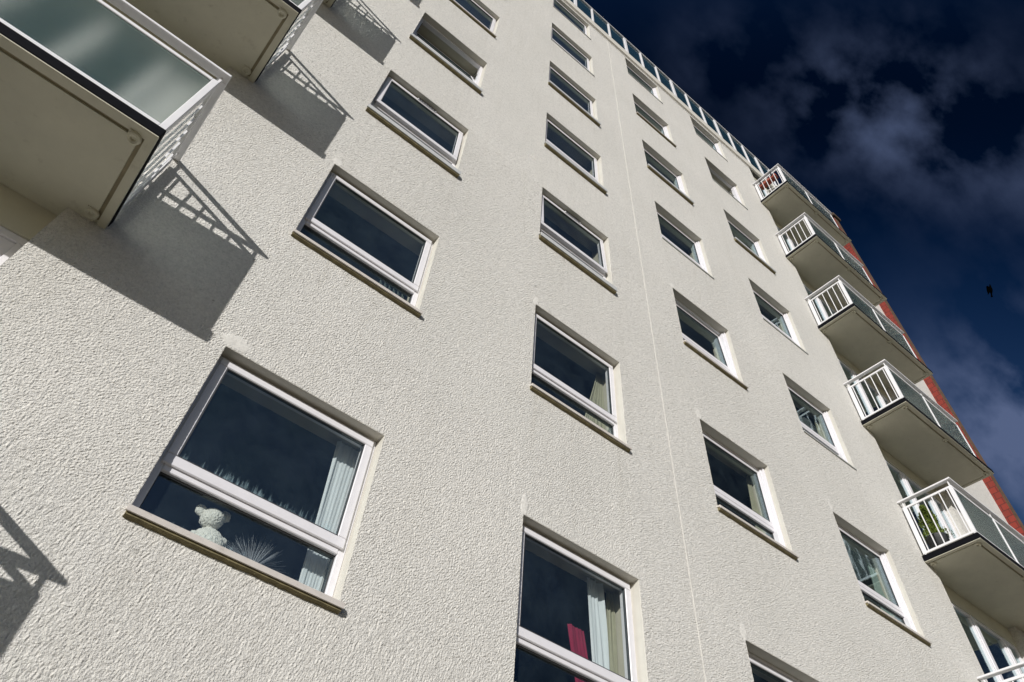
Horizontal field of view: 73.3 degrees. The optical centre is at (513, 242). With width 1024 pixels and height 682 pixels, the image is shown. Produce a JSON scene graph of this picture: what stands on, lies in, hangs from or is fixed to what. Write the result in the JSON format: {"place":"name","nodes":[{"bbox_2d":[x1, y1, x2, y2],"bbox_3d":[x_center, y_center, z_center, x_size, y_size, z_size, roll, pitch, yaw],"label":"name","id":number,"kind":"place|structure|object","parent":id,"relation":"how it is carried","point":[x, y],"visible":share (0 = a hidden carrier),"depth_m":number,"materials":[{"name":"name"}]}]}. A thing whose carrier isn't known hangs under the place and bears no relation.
{"place":"outdoors","nodes":[
{"label":"outdoors","id":0,"kind":"place"},
{"bbox_2d":[584,0,1023,524],"label":"sky","id":1,"kind":"structure","parent":0,"point":[904,119],"materials":[{"name":"blue"}]},
{"bbox_2d":[986,285,992,296],"bbox_3d":[15.296,1.556,22.201,0.290,0.262,0.430,-9,-90,-16],"label":"flying bird","id":2,"kind":"object","parent":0,"point":[989,289],"visible":1,"depth_m":22.12},
{"label":"ground","id":3,"kind":"structure","parent":0,"visible":0},
{"bbox_2d":[0,0,1023,681],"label":"apartment building","id":4,"kind":"structure","parent":3,"relation":"on","point":[220,220],"depth_m":6.46,"materials":[{"name":"beige paint"}]},
{"bbox_2d":[0,225,27,264],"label":"window","id":5,"kind":"structure","parent":4,"relation":"in","point":[10,242],"depth_m":4.36,"materials":[{"name":"white plastic"}]},
{"bbox_2d":[190,504,230,547],"bbox_3d":[-1.836,1.772,4.122,0.296,0.373,0.230,36,-61,-19],"label":"teddy bear","id":6,"kind":"object","parent":4,"relation":"in","point":[212,521],"visible":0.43,"depth_m":4.12},
{"bbox_2d":[122,356,375,613],"bbox_3d":[-1.555,1.499,4.442,1.362,1.331,0.225,36,-61,-19],"label":"window","id":7,"kind":"structure","parent":4,"relation":"in","point":[171,467],"depth_m":4.28,"materials":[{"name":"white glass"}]},
{"bbox_2d":[227,533,282,572],"bbox_3d":[-1.609,1.957,4.232,0.488,0.332,0.177,36,-61,-19],"label":"spiky potted plant","id":8,"kind":"object","parent":4,"relation":"in","point":[270,557],"visible":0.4,"depth_m":4.27,"materials":[{"name":"plant"}]},
{"bbox_2d":[298,441,358,590],"bbox_3d":[-1.278,1.901,4.738,0.220,1.220,0.027,36,-61,-19],"label":"curtain","id":9,"kind":"object","parent":4,"relation":"hanging from","point":[315,564],"visible":0.66,"depth_m":4.83,"materials":[{"name":"white fabric"}]},
{"bbox_2d":[291,171,432,317],"bbox_3d":[-1.382,-0.015,6.671,1.362,1.331,0.225,36,-61,-19],"label":"window","id":10,"kind":"structure","parent":4,"relation":"in","point":[308,222],"depth_m":6.52,"materials":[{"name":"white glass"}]},
{"bbox_2d":[379,280,403,297],"bbox_3d":[-1.211,0.582,6.629,0.296,0.450,0.029,36,-61,-19],"label":"vertical blind","id":11,"kind":"object","parent":4,"relation":"attached to","point":[389,288],"visible":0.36,"depth_m":6.79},
{"bbox_2d":[365,76,463,177],"bbox_3d":[-1.207,-1.520,8.878,1.374,1.377,0.235,36,-61,-19],"label":"window","id":12,"kind":"structure","parent":4,"relation":"in","point":[378,109],"depth_m":8.70,"materials":[{"name":"white plastic"}]},
{"bbox_2d":[409,18,482,93],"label":"window","id":13,"kind":"structure","parent":4,"relation":"in","point":[415,36],"depth_m":11.27,"materials":[{"name":"white plastic"}]},
{"bbox_2d":[449,0,496,37],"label":"window","id":14,"kind":"structure","parent":4,"relation":"in","point":[493,22],"depth_m":13.44,"materials":[{"name":"white plastic"}]},
{"bbox_2d":[553,0,590,39],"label":"window","id":15,"kind":"structure","parent":4,"relation":"in","point":[556,2],"depth_m":19.13,"materials":[{"name":"white plastic"}]},
{"bbox_2d":[551,28,593,75],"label":"window","id":16,"kind":"structure","parent":4,"relation":"in","point":[554,31],"depth_m":16.86,"materials":[{"name":"white plastic"}]},
{"bbox_2d":[548,66,600,126],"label":"window","id":17,"kind":"structure","parent":4,"relation":"in","point":[589,114],"depth_m":14.17,"materials":[{"name":"white plastic"}]},
{"bbox_2d":[544,118,607,193],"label":"window","id":18,"kind":"structure","parent":4,"relation":"in","point":[593,179],"depth_m":11.80,"materials":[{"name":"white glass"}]},
{"bbox_2d":[516,525,637,681],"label":"window","id":19,"kind":"structure","parent":4,"relation":"in","point":[528,642],"depth_m":5.36,"materials":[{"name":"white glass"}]},
{"bbox_2d":[567,624,587,681],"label":"curtain","id":20,"kind":"object","parent":4,"relation":"hanging from","point":[577,641],"visible":0.62,"depth_m":5.56,"materials":[{"name":"fabric"}]},
{"bbox_2d":[538,194,617,293],"bbox_3d":[0.859,-0.019,9.737,1.378,1.377,0.235,36,-61,-19],"label":"window","id":21,"kind":"structure","parent":4,"relation":"in","point":[547,235],"depth_m":9.56,"materials":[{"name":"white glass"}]},
{"bbox_2d":[530,313,631,452],"bbox_3d":[0.685,1.485,7.530,1.366,1.331,0.225,36,-61,-19],"label":"window","id":22,"kind":"structure","parent":4,"relation":"in","point":[609,418],"depth_m":7.40,"materials":[{"name":"white plastic"}]},
{"bbox_2d":[585,373,604,429],"bbox_3d":[0.875,1.852,7.803,0.410,1.230,0.046,36,-61,-19],"label":"curtain","id":23,"kind":"object","parent":4,"relation":"hanging from","point":[597,396],"visible":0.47,"depth_m":8.01,"materials":[{"name":"beige fabric"}]},
{"bbox_2d":[587,578,609,669],"bbox_3d":[0.704,3.346,5.560,0.260,1.230,0.059,36,-61,-19],"label":"curtain","id":24,"kind":"object","parent":4,"relation":"hanging from","point":[598,631],"visible":0.86,"depth_m":5.76,"materials":[{"name":"white fabric"}]},
{"bbox_2d":[606,590,617,673],"bbox_3d":[0.811,3.456,5.626,0.110,1.230,0.035,36,-61,-19],"label":"curtain","id":25,"kind":"object","parent":4,"relation":"hanging from","point":[611,628],"visible":0.84,"depth_m":5.85,"materials":[{"name":"beige fabric"}]},
{"bbox_2d":[626,64,662,103],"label":"window","id":26,"kind":"structure","parent":4,"relation":"in","point":[653,90],"depth_m":20.01,"materials":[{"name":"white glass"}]},
{"bbox_2d":[634,101,676,146],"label":"window","id":27,"kind":"structure","parent":4,"relation":"in","point":[664,133],"depth_m":17.69,"materials":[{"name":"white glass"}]},
{"bbox_2d":[644,148,693,204],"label":"window","id":28,"kind":"structure","parent":4,"relation":"in","point":[679,189],"depth_m":14.94,"materials":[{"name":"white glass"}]},
{"bbox_2d":[657,211,714,278],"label":"window","id":29,"kind":"structure","parent":4,"relation":"in","point":[700,263],"depth_m":13.24,"materials":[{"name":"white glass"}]},
{"bbox_2d":[693,124,727,161],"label":"window","id":30,"kind":"structure","parent":4,"relation":"in","point":[716,147],"depth_m":20.88,"materials":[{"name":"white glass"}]},
{"bbox_2d":[675,299,748,389],"bbox_3d":[2.950,1.509,10.641,1.365,1.331,0.259,36,-61,-19],"label":"window","id":31,"kind":"structure","parent":4,"relation":"in","point":[728,368],"depth_m":10.85,"materials":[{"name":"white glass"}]},
{"bbox_2d":[708,166,747,209],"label":"window","id":32,"kind":"structure","parent":4,"relation":"in","point":[733,189],"depth_m":18.69,"materials":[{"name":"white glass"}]},
{"bbox_2d":[702,430,798,559],"bbox_3d":[2.784,3.016,8.407,1.365,1.331,0.238,36,-61,-19],"label":"window","id":33,"kind":"structure","parent":4,"relation":"in","point":[771,525],"depth_m":8.37,"materials":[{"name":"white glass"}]},
{"bbox_2d":[727,219,775,273],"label":"window","id":34,"kind":"structure","parent":4,"relation":"in","point":[758,254],"depth_m":16.10,"materials":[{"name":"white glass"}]},
{"bbox_2d":[746,475,763,532],"bbox_3d":[3.058,3.447,8.716,0.170,1.230,0.048,36,-61,-19],"label":"curtain","id":35,"kind":"object","parent":4,"relation":"hanging from","point":[753,501],"visible":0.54,"depth_m":8.94,"materials":[{"name":"beige fabric"}]},
{"bbox_2d":[759,172,778,189],"bbox_3d":[7.430,-1.846,20.120,0.222,0.300,0.560,36,-61,-19],"label":"planter trough","id":36,"kind":"object","parent":4,"relation":"attached to","point":[769,181],"visible":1,"depth_m":20.01,"materials":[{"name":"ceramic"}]},
{"bbox_2d":[764,179,782,193],"bbox_3d":[7.697,-1.427,19.971,0.564,0.941,0.630,-29,-63,22],"label":"garden chair","id":37,"kind":"object","parent":4,"relation":"on","point":[769,190],"visible":0.18,"depth_m":19.84,"materials":[{"name":"plastic"}]},
{"bbox_2d":[748,652,801,681],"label":"window","id":38,"kind":"structure","parent":4,"relation":"in","point":[757,663],"depth_m":6.65,"materials":[{"name":"white plastic"}]},
{"bbox_2d":[752,288,807,354],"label":"window","id":39,"kind":"structure","parent":4,"relation":"in","point":[791,335],"depth_m":14.11,"materials":[{"name":"white plastic"}]},
{"bbox_2d":[776,226,829,316],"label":"balcony door","id":40,"kind":"structure","parent":4,"relation":"in","point":[794,244],"depth_m":19.61,"materials":[{"name":"white plastic"}]},
{"bbox_2d":[812,416,823,437],"bbox_3d":[5.302,3.437,11.807,0.190,1.230,0.047,36,-61,-19],"label":"curtain","id":41,"kind":"object","parent":4,"relation":"hanging from","point":[818,428],"visible":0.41,"depth_m":12.10,"materials":[{"name":"white fabric"}]},
{"bbox_2d":[787,385,856,469],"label":"window","id":42,"kind":"structure","parent":4,"relation":"in","point":[835,447],"depth_m":11.71,"materials":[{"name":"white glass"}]},
{"bbox_2d":[803,284,853,382],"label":"balcony door","id":43,"kind":"structure","parent":4,"relation":"in","point":[818,307],"depth_m":17.42,"materials":[{"name":"white plastic"}]},
{"bbox_2d":[838,359,901,484],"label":"balcony door","id":44,"kind":"structure","parent":4,"relation":"in","point":[857,389],"depth_m":15.40,"materials":[{"name":"white plastic"}]},
{"bbox_2d":[864,556,892,615],"bbox_3d":[5.091,4.923,9.561,0.290,1.230,0.048,36,-61,-19],"label":"curtain","id":45,"kind":"object","parent":4,"relation":"hanging from","point":[874,579],"visible":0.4,"depth_m":9.80,"materials":[{"name":"white fabric"}]},
{"bbox_2d":[837,524,931,646],"bbox_3d":[4.868,4.530,9.274,1.358,1.331,0.238,36,-61,-19],"label":"window","id":46,"kind":"structure","parent":4,"relation":"in","point":[899,608],"depth_m":9.27,"materials":[{"name":"white plastic"}]},
{"bbox_2d":[885,460,968,627],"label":"balcony door","id":47,"kind":"structure","parent":4,"relation":"in","point":[905,489],"depth_m":13.11,"materials":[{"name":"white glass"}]},
{"bbox_2d":[917,505,954,548],"bbox_3d":[6.810,4.666,11.113,0.555,0.966,0.505,36,-61,-19],"label":"potted shrub","id":48,"kind":"object","parent":4,"relation":"on","point":[938,540],"visible":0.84,"depth_m":11.06,"materials":[{"name":"green plant"}]},
{"bbox_2d":[952,603,1023,681],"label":"balcony door","id":49,"kind":"structure","parent":4,"relation":"in","point":[991,658],"depth_m":10.99,"materials":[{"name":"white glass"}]}
]}

